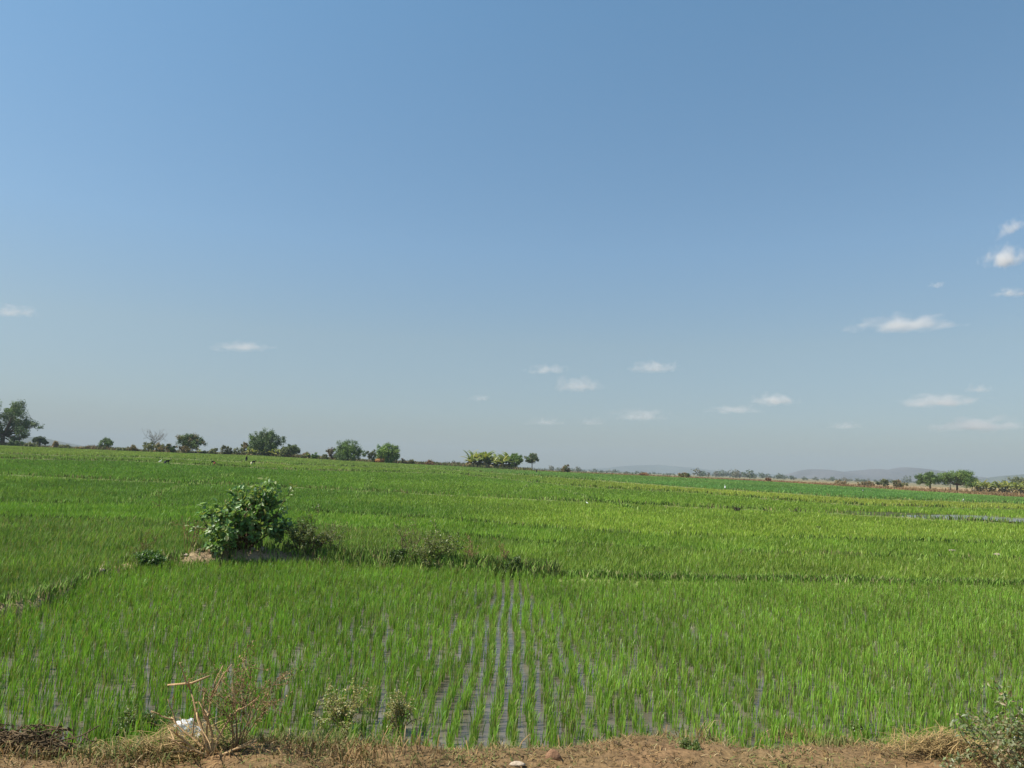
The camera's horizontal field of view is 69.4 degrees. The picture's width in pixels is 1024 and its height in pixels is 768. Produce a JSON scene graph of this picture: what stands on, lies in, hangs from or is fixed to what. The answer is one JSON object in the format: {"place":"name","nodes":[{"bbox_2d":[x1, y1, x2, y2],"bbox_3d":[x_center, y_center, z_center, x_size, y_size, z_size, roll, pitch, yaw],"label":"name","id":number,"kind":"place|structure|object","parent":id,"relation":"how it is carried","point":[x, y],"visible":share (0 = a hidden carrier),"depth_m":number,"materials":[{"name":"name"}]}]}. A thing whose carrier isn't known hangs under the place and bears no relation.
{"place":"outdoors","nodes":[
{"label":"outdoors","id":0,"kind":"place"},
{"bbox_2d":[0,436,84,446],"bbox_3d":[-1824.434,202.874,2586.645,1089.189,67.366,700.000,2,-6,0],"label":"hill","id":1,"kind":"structure","parent":0,"point":[29,439],"depth_m":2524.27,"materials":[{"name":"grey"}]},
{"bbox_2d":[7,503,966,544],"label":"field bank","id":2,"kind":"structure","parent":0,"point":[531,528],"depth_m":35.78,"materials":[{"name":"green plant"}]},
{"bbox_2d":[0,453,1020,504],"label":"field bank","id":3,"kind":"structure","parent":0,"point":[515,474],"depth_m":139.80,"materials":[{"name":"green plant"}]},
{"bbox_2d":[0,452,1023,620],"bbox_3d":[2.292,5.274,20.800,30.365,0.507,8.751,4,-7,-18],"label":"field bank","id":4,"kind":"structure","parent":0,"point":[204,555],"depth_m":20.79,"materials":[{"name":"green plant"}]},
{"bbox_2d":[128,525,163,553],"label":"dry weed","id":5,"kind":"object","parent":4,"relation":"on","point":[146,544],"visible":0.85,"depth_m":20.16,"materials":[{"name":"green plant"}]},
{"bbox_2d":[133,549,166,567],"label":"leafy weed","id":6,"kind":"object","parent":4,"relation":"on","point":[150,557],"visible":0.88,"depth_m":19.74,"materials":[{"name":"green plant"}]},
{"bbox_2d":[171,515,199,551],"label":"dry weed","id":7,"kind":"object","parent":4,"relation":"on","point":[184,533],"visible":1,"depth_m":20.98,"materials":[{"name":"green plant"}]},
{"bbox_2d":[185,477,298,556],"bbox_3d":[-7.931,3.862,21.642,2.691,2.334,2.338,8,-9,-44],"label":"leaf shrub","id":8,"kind":"object","parent":4,"relation":"on","point":[240,515],"visible":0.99,"depth_m":21.32,"materials":[{"name":"green plant"}]},
{"bbox_2d":[282,504,345,554],"bbox_3d":[-5.853,4.299,21.838,2.041,1.505,1.643,2,-6,0],"label":"shrub","id":9,"kind":"object","parent":4,"relation":"on","point":[302,536],"visible":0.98,"depth_m":21.74,"materials":[{"name":"green plant"}]},
{"bbox_2d":[320,521,347,551],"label":"dry weed","id":10,"kind":"object","parent":4,"relation":"on","point":[332,533],"visible":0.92,"depth_m":21.84,"materials":[{"name":"green plant"}]},
{"bbox_2d":[387,548,406,562],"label":"leafy weed","id":11,"kind":"object","parent":4,"relation":"on","point":[399,551],"visible":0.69,"depth_m":21.37,"materials":[{"name":"green plant"}]},
{"bbox_2d":[392,518,422,559],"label":"shrub","id":12,"kind":"object","parent":4,"relation":"on","point":[412,543],"visible":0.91,"depth_m":21.77,"materials":[{"name":"green plant"}]},
{"bbox_2d":[413,519,464,568],"bbox_3d":[-2.080,4.589,21.321,1.478,1.366,1.602,2,-6,0],"label":"shrub","id":13,"kind":"object","parent":4,"relation":"on","point":[432,548],"visible":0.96,"depth_m":21.14,"materials":[{"name":"green plant"}]},
{"bbox_2d":[460,536,479,557],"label":"dry weed","id":14,"kind":"object","parent":4,"relation":"on","point":[469,554],"visible":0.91,"depth_m":21.06,"materials":[{"name":"brown plant"}]},
{"bbox_2d":[493,537,508,559],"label":"dry weed","id":15,"kind":"object","parent":4,"relation":"on","point":[504,555],"visible":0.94,"depth_m":20.69,"materials":[{"name":"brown plant"}]},
{"bbox_2d":[497,555,525,575],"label":"leafy weed","id":16,"kind":"object","parent":4,"relation":"on","point":[516,560],"visible":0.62,"depth_m":20.30,"materials":[{"name":"green plant"}]},
{"bbox_2d":[0,540,1023,750],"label":"paddy water","id":17,"kind":"structure","parent":0,"point":[539,706],"depth_m":10.46,"materials":[{"name":"grey liquid"}]},
{"bbox_2d":[0,555,1023,755],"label":"rice crop","id":18,"kind":"object","parent":17,"relation":"on","point":[835,603],"visible":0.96,"depth_m":11.97,"materials":[{"name":"green plant"}]},
{"bbox_2d":[0,515,1023,600],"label":"rice crop","id":19,"kind":"object","parent":17,"relation":"on","point":[35,550],"visible":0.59,"depth_m":24.24,"materials":[{"name":"green plant"}]},
{"bbox_2d":[0,736,1023,767],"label":"earth verge","id":20,"kind":"structure","parent":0,"point":[713,760],"depth_m":6.49,"materials":[{"name":"brown soil"}]},
{"bbox_2d":[0,719,103,759],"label":"brush heap","id":21,"kind":"object","parent":20,"relation":"on","point":[44,739],"visible":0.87,"depth_m":6.41,"materials":[{"name":"brown plant"}]},
{"bbox_2d":[102,703,139,737],"bbox_3d":[-4.212,3.712,8.062,0.400,0.366,0.469,2,-6,0],"label":"leafy weed","id":22,"kind":"object","parent":20,"relation":"on","point":[129,718],"visible":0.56,"depth_m":8.04,"materials":[{"name":"green plant"}]},
{"bbox_2d":[37,716,271,764],"bbox_3d":[-2.887,3.038,6.371,2.348,0.334,1.047,2,-6,0],"label":"straw heap","id":23,"kind":"object","parent":20,"relation":"on","point":[170,741],"visible":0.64,"depth_m":6.34,"materials":[{"name":"beige plant"}]},
{"bbox_2d":[135,708,175,733],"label":"leafy weed","id":24,"kind":"object","parent":20,"relation":"on","point":[147,714],"visible":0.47,"depth_m":8.05,"materials":[{"name":"green plant"}]},
{"bbox_2d":[174,718,200,737],"bbox_3d":[-3.404,3.629,7.763,0.193,0.222,0.289,-4,-9,42],"label":"plastic bag","id":25,"kind":"object","parent":20,"relation":"on","point":[185,723],"visible":0.3,"depth_m":7.72,"materials":[{"name":"white plastic"}]},
{"bbox_2d":[151,659,273,757],"bbox_3d":[-2.529,2.739,6.304,0.902,0.829,0.639,7,-8,-36],"label":"dead shrub","id":26,"kind":"object","parent":20,"relation":"on","point":[206,715],"visible":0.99,"depth_m":6.23,"materials":[{"name":"brown plant"}]},
{"bbox_2d":[192,639,301,751],"bbox_3d":[-2.283,2.680,6.331,0.965,0.887,0.846,2,-6,0],"label":"dry weed","id":27,"kind":"object","parent":20,"relation":"on","point":[234,702],"visible":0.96,"depth_m":6.31,"materials":[{"name":"brown plant"}]},
{"bbox_2d":[306,678,378,738],"bbox_3d":[-1.938,3.652,8.381,0.632,0.643,0.897,-2,-7,28],"label":"leafy weed","id":28,"kind":"object","parent":20,"relation":"on","point":[338,707],"visible":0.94,"depth_m":8.37,"materials":[{"name":"green plant"}]},
{"bbox_2d":[381,678,423,732],"bbox_3d":[-1.265,3.660,8.368,0.432,0.665,0.562,5,-7,-25],"label":"leafy weed","id":29,"kind":"object","parent":20,"relation":"on","point":[397,710],"visible":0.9,"depth_m":8.31,"materials":[{"name":"green plant"}]},
{"bbox_2d":[0,720,1022,767],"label":"verge grass","id":30,"kind":"structure","parent":20,"relation":"on","point":[111,755],"depth_m":6.43,"materials":[{"name":"brown plant"}]},
{"bbox_2d":[509,761,525,766],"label":"stone","id":31,"kind":"object","parent":20,"relation":"on","point":[516,763],"visible":1,"depth_m":6.32,"materials":[{"name":"white stone"}]},
{"bbox_2d":[545,749,560,760],"bbox_3d":[0.360,3.281,6.531,0.149,0.131,0.105,2,-6,0],"label":"stone","id":32,"kind":"object","parent":20,"relation":"on","point":[554,754],"visible":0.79,"depth_m":6.50,"materials":[{"name":"brown stone"}]},
{"bbox_2d":[678,737,701,750],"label":"leafy weed","id":33,"kind":"object","parent":20,"relation":"on","point":[686,743],"visible":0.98,"depth_m":6.77,"materials":[{"name":"green plant"}]},
{"bbox_2d":[750,723,849,742],"bbox_3d":[3.224,4.105,8.673,2.106,0.141,0.875,2,-6,0],"label":"straw heap","id":34,"kind":"object","parent":20,"relation":"on","point":[785,734],"visible":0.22,"depth_m":8.63,"materials":[{"name":"plant"}]},
{"bbox_2d":[845,718,871,736],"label":"leafy weed","id":35,"kind":"object","parent":20,"relation":"on","point":[853,727],"visible":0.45,"depth_m":8.79,"materials":[{"name":"green plant"}]},
{"bbox_2d":[859,718,1010,762],"bbox_3d":[4.052,3.296,6.857,1.616,0.201,0.933,2,-6,0],"label":"straw heap","id":36,"kind":"object","parent":20,"relation":"on","point":[938,741],"visible":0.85,"depth_m":6.81,"materials":[{"name":"beige plant"}]},
{"bbox_2d":[938,676,1023,767],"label":"roadside bush","id":37,"kind":"object","parent":20,"relation":"on","point":[1000,738],"visible":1,"depth_m":5.99,"materials":[{"name":"green plant"}]},
{"bbox_2d":[0,442,1023,496],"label":"fallow grass","id":38,"kind":"structure","parent":0,"point":[98,447],"depth_m":259.18,"materials":[{"name":"plant"}]},
{"bbox_2d":[0,0,1023,477],"label":"sky","id":39,"kind":"structure","parent":0,"point":[783,237],"materials":[{"name":"blue"}]},
{"bbox_2d":[27,454,1022,536],"bbox_3d":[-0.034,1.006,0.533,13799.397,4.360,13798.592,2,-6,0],"label":"ground","id":40,"kind":"structure","parent":0,"point":[936,486],"depth_m":540.28,"materials":[{"name":"soil"}]},
{"bbox_2d":[8,440,18,445],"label":"scrub bush","id":41,"kind":"object","parent":40,"relation":"on","point":[11,443],"visible":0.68,"depth_m":248.34,"materials":[{"name":"green plant"}]},
{"bbox_2d":[0,399,44,445],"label":"broad tree","id":42,"kind":"object","parent":40,"relation":"on","point":[11,413],"visible":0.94,"depth_m":260.27,"materials":[{"name":"green plant"}]},
{"bbox_2d":[23,441,38,446],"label":"scrub bush","id":43,"kind":"object","parent":40,"relation":"on","point":[30,444],"visible":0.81,"depth_m":249.76,"materials":[{"name":"green plant"}]},
{"bbox_2d":[32,436,48,446],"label":"round tree","id":44,"kind":"object","parent":40,"relation":"on","point":[42,440],"visible":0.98,"depth_m":256.60,"materials":[{"name":"green plant"}]},
{"bbox_2d":[51,441,58,447],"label":"scrub bush","id":45,"kind":"object","parent":40,"relation":"on","point":[55,444],"visible":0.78,"depth_m":254.22,"materials":[{"name":"green plant"}]},
{"bbox_2d":[57,444,71,447],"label":"scrub bush","id":46,"kind":"object","parent":40,"relation":"on","point":[64,446],"visible":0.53,"depth_m":248.12,"materials":[{"name":"green plant"}]},
{"bbox_2d":[98,437,113,448],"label":"round tree","id":47,"kind":"object","parent":40,"relation":"on","point":[107,442],"visible":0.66,"depth_m":260.66,"materials":[{"name":"green plant"}]},
{"bbox_2d":[116,447,126,450],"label":"scrub bush","id":48,"kind":"object","parent":40,"relation":"on","point":[121,449],"visible":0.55,"depth_m":254.06,"materials":[{"name":"green plant"}]},
{"bbox_2d":[126,445,138,450],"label":"scrub bush","id":49,"kind":"object","parent":40,"relation":"on","point":[133,448],"visible":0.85,"depth_m":254.90,"materials":[{"name":"green plant"}]},
{"bbox_2d":[142,441,154,451],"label":"scrub bush","id":50,"kind":"object","parent":40,"relation":"on","point":[149,446],"visible":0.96,"depth_m":252.17,"materials":[{"name":"green plant"}]},
{"bbox_2d":[142,428,166,449],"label":"bare tree","id":51,"kind":"object","parent":40,"relation":"on","point":[154,436],"visible":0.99,"depth_m":261.26,"materials":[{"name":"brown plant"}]},
{"bbox_2d":[153,442,165,451],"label":"scrub bush","id":52,"kind":"object","parent":40,"relation":"on","point":[158,447],"visible":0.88,"depth_m":249.96,"materials":[{"name":"green plant"}]},
{"bbox_2d":[165,443,177,452],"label":"scrub bush","id":53,"kind":"object","parent":40,"relation":"on","point":[169,448],"visible":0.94,"depth_m":248.14,"materials":[{"name":"green plant"}]},
{"bbox_2d":[178,446,190,452],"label":"scrub bush","id":54,"kind":"object","parent":40,"relation":"on","point":[185,449],"visible":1,"depth_m":247.04,"materials":[{"name":"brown plant"}]},
{"bbox_2d":[175,433,207,450],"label":"mixed tree","id":55,"kind":"object","parent":40,"relation":"on","point":[191,441],"visible":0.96,"depth_m":255.56,"materials":[{"name":"green plant"}]},
{"bbox_2d":[207,448,217,453],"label":"scrub bush","id":56,"kind":"object","parent":40,"relation":"on","point":[212,451],"visible":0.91,"depth_m":252.26,"materials":[{"name":"green plant"}]},
{"bbox_2d":[220,445,232,454],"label":"scrub bush","id":57,"kind":"object","parent":40,"relation":"on","point":[228,451],"visible":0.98,"depth_m":251.00,"materials":[{"name":"green plant"}]},
{"bbox_2d":[233,447,240,454],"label":"scrub bush","id":58,"kind":"object","parent":40,"relation":"on","point":[236,452],"visible":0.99,"depth_m":251.93,"materials":[{"name":"green plant"}]},
{"bbox_2d":[240,442,248,454],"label":"scrub bush","id":59,"kind":"object","parent":40,"relation":"on","point":[243,445],"visible":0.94,"depth_m":254.49,"materials":[{"name":"green plant"}]},
{"bbox_2d":[245,427,285,455],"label":"mango tree","id":60,"kind":"object","parent":40,"relation":"on","point":[262,440],"visible":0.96,"depth_m":254.52,"materials":[{"name":"green plant"}]},
{"bbox_2d":[277,449,286,456],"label":"scrub bush","id":61,"kind":"object","parent":40,"relation":"on","point":[282,453],"visible":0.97,"depth_m":248.18,"materials":[{"name":"green plant"}]},
{"bbox_2d":[280,444,300,456],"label":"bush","id":62,"kind":"object","parent":40,"relation":"on","point":[294,449],"visible":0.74,"depth_m":255.10,"materials":[{"name":"green plant"}]},
{"bbox_2d":[301,452,310,457],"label":"scrub bush","id":63,"kind":"object","parent":40,"relation":"on","point":[309,456],"visible":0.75,"depth_m":251.96,"materials":[{"name":"green plant"}]},
{"bbox_2d":[311,452,319,458],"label":"scrub bush","id":64,"kind":"object","parent":40,"relation":"on","point":[313,456],"visible":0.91,"depth_m":251.42,"materials":[{"name":"green plant"}]},
{"bbox_2d":[325,447,335,458],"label":"scrub bush","id":65,"kind":"object","parent":40,"relation":"on","point":[330,451],"visible":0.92,"depth_m":255.41,"materials":[{"name":"green plant"}]},
{"bbox_2d":[332,439,366,460],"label":"mango tree","id":66,"kind":"object","parent":40,"relation":"on","point":[345,450],"visible":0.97,"depth_m":252.78,"materials":[{"name":"green plant"}]},
{"bbox_2d":[366,449,376,461],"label":"scrub bush","id":67,"kind":"object","parent":40,"relation":"on","point":[372,455],"visible":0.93,"depth_m":256.20,"materials":[{"name":"green plant"}]},
{"bbox_2d":[375,458,384,462],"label":"straw stack","id":68,"kind":"object","parent":40,"relation":"on","point":[378,460],"visible":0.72,"depth_m":251.56,"materials":[{"name":"brown plant"}]},
{"bbox_2d":[376,442,400,462],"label":"mango tree","id":69,"kind":"object","parent":40,"relation":"on","point":[388,452],"visible":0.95,"depth_m":252.10,"materials":[{"name":"green plant"}]},
{"bbox_2d":[425,459,433,464],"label":"scrub bush","id":70,"kind":"object","parent":40,"relation":"on","point":[429,462],"visible":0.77,"depth_m":255.21,"materials":[{"name":"green plant"}]},
{"bbox_2d":[462,450,477,464],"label":"banana plant","id":71,"kind":"object","parent":40,"relation":"on","point":[468,457],"visible":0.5,"depth_m":268.20,"materials":[{"name":"green plant"}]},
{"bbox_2d":[465,454,478,465],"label":"banana plant","id":72,"kind":"object","parent":40,"relation":"on","point":[471,459],"visible":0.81,"depth_m":263.50,"materials":[{"name":"green plant"}]},
{"bbox_2d":[465,450,480,464],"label":"banana plant","id":73,"kind":"object","parent":40,"relation":"on","point":[475,456],"visible":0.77,"depth_m":265.32,"materials":[{"name":"green plant"}]},
{"bbox_2d":[479,452,489,466],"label":"banana plant","id":74,"kind":"object","parent":40,"relation":"on","point":[485,456],"visible":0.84,"depth_m":263.39,"materials":[{"name":"green plant"}]},
{"bbox_2d":[477,452,492,465],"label":"banana plant","id":75,"kind":"object","parent":40,"relation":"on","point":[486,458],"visible":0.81,"depth_m":263.96,"materials":[{"name":"green plant"}]},
{"bbox_2d":[486,456,497,467],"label":"banana plant","id":76,"kind":"object","parent":40,"relation":"on","point":[490,460],"visible":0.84,"depth_m":263.98,"materials":[{"name":"green plant"}]},
{"bbox_2d":[485,456,504,466],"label":"banana plant","id":77,"kind":"object","parent":40,"relation":"on","point":[496,458],"visible":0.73,"depth_m":264.13,"materials":[{"name":"green plant"}]},
{"bbox_2d":[494,455,511,468],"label":"banana plant","id":78,"kind":"object","parent":40,"relation":"on","point":[502,461],"visible":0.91,"depth_m":262.93,"materials":[{"name":"green plant"}]},
{"bbox_2d":[0,474,1016,524],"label":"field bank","id":79,"kind":"structure","parent":40,"relation":"on","point":[558,500],"depth_m":64.01,"materials":[{"name":"green plant"}]},
{"bbox_2d":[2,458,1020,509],"bbox_3d":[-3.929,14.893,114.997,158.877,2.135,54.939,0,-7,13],"label":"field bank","id":80,"kind":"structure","parent":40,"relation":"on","point":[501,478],"depth_m":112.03,"materials":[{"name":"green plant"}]},
{"bbox_2d":[0,474,1023,542],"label":"rice crop","id":81,"kind":"object","parent":40,"relation":"on","point":[718,521],"visible":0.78,"depth_m":47.81,"materials":[{"name":"green plant"}]},
{"bbox_2d":[0,458,1023,522],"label":"rice crop","id":82,"kind":"object","parent":40,"relation":"on","point":[449,483],"visible":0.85,"depth_m":84.66,"materials":[{"name":"green plant"}]},
{"bbox_2d":[0,445,1023,503],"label":"rice crop","id":83,"kind":"object","parent":40,"relation":"on","point":[797,488],"visible":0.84,"depth_m":168.34,"materials":[{"name":"green plant"}]},
{"bbox_2d":[0,453,1023,508],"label":"rice crop","id":84,"kind":"object","parent":40,"relation":"on","point":[567,481],"visible":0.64,"depth_m":122.79,"materials":[{"name":"green plant"}]},
{"bbox_2d":[0,500,1023,559],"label":"rice crop","id":85,"kind":"object","parent":40,"relation":"on","point":[646,539],"visible":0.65,"depth_m":33.00,"materials":[{"name":"green plant"}]},
{"bbox_2d":[507,453,523,467],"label":"bushy tree","id":86,"kind":"object","parent":40,"relation":"on","point":[516,459],"visible":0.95,"depth_m":266.13,"materials":[{"name":"green plant"}]},
{"bbox_2d":[524,452,538,463],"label":"shade tree","id":87,"kind":"object","parent":40,"relation":"on","point":[531,458],"visible":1,"depth_m":269.47,"materials":[{"name":"green plant"}]},
{"bbox_2d":[560,464,571,471],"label":"scrub bush","id":88,"kind":"object","parent":40,"relation":"on","point":[564,468],"visible":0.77,"depth_m":259.96,"materials":[{"name":"green plant"}]},
{"bbox_2d":[400,459,964,485],"bbox_3d":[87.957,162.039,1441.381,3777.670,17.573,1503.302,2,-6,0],"label":"wood","id":89,"kind":"object","parent":40,"relation":"on","point":[733,474],"visible":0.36,"depth_m":1105.90,"materials":[{"name":"green plant"}]},
{"bbox_2d":[678,472,690,476],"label":"scrub bush","id":90,"kind":"object","parent":40,"relation":"on","point":[683,474],"visible":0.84,"depth_m":259.57,"materials":[{"name":"green plant"}]},
{"bbox_2d":[835,479,849,484],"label":"scrub bush","id":91,"kind":"object","parent":40,"relation":"on","point":[841,482],"visible":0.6,"depth_m":296.74,"materials":[{"name":"green plant"}]},
{"bbox_2d":[857,481,874,485],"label":"scrub bush","id":92,"kind":"object","parent":40,"relation":"on","point":[869,483],"visible":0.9,"depth_m":272.66,"materials":[{"name":"green plant"}]},
{"bbox_2d":[875,478,888,485],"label":"scrub bush","id":93,"kind":"object","parent":40,"relation":"on","point":[885,482],"visible":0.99,"depth_m":269.71,"materials":[{"name":"green plant"}]},
{"bbox_2d":[892,480,908,486],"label":"scrub bush","id":94,"kind":"object","parent":40,"relation":"on","point":[896,483],"visible":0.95,"depth_m":272.04,"materials":[{"name":"green plant"}]},
{"bbox_2d":[913,470,943,488],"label":"mango tree","id":95,"kind":"object","parent":40,"relation":"on","point":[929,477],"visible":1,"depth_m":265.00,"materials":[{"name":"green plant"}]},
{"bbox_2d":[936,469,980,490],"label":"mango tree","id":96,"kind":"object","parent":40,"relation":"on","point":[958,477],"visible":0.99,"depth_m":262.62,"materials":[{"name":"green plant"}]},
{"bbox_2d":[992,481,1005,491],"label":"banana plant","id":97,"kind":"object","parent":40,"relation":"on","point":[997,486],"visible":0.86,"depth_m":266.13,"materials":[{"name":"green plant"}]},
{"bbox_2d":[997,480,1007,491],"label":"banana plant","id":98,"kind":"object","parent":40,"relation":"on","point":[1002,486],"visible":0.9,"depth_m":267.48,"materials":[{"name":"green plant"}]},
{"bbox_2d":[1003,481,1013,492],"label":"banana plant","id":99,"kind":"object","parent":40,"relation":"on","point":[1008,486],"visible":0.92,"depth_m":267.41,"materials":[{"name":"green plant"}]},
{"bbox_2d":[1002,476,1023,483],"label":"grey tree","id":100,"kind":"object","parent":40,"relation":"on","point":[1017,479],"visible":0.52,"depth_m":288.97,"materials":[{"name":"green plant"}]},
{"bbox_2d":[1008,482,1023,492],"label":"banana plant","id":101,"kind":"object","parent":40,"relation":"on","point":[1016,486],"visible":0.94,"depth_m":265.83,"materials":[{"name":"green plant"}]},
{"bbox_2d":[570,465,775,476],"bbox_3d":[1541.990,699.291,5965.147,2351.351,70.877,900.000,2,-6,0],"label":"hill","id":102,"kind":"structure","parent":0,"point":[662,469],"depth_m":5702.80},
{"bbox_2d":[775,467,986,482],"bbox_3d":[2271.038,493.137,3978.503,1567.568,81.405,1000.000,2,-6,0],"label":"hill","id":103,"kind":"structure","parent":0,"point":[890,474],"depth_m":3764.04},
{"bbox_2d":[902,515,1023,521],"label":"flooded plot water","id":104,"kind":"structure","parent":0,"point":[992,517],"depth_m":65.28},
{"bbox_2d":[977,474,1023,483],"bbox_3d":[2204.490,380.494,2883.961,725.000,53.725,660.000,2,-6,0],"label":"hill","id":105,"kind":"structure","parent":0,"point":[992,479],"depth_m":2915.35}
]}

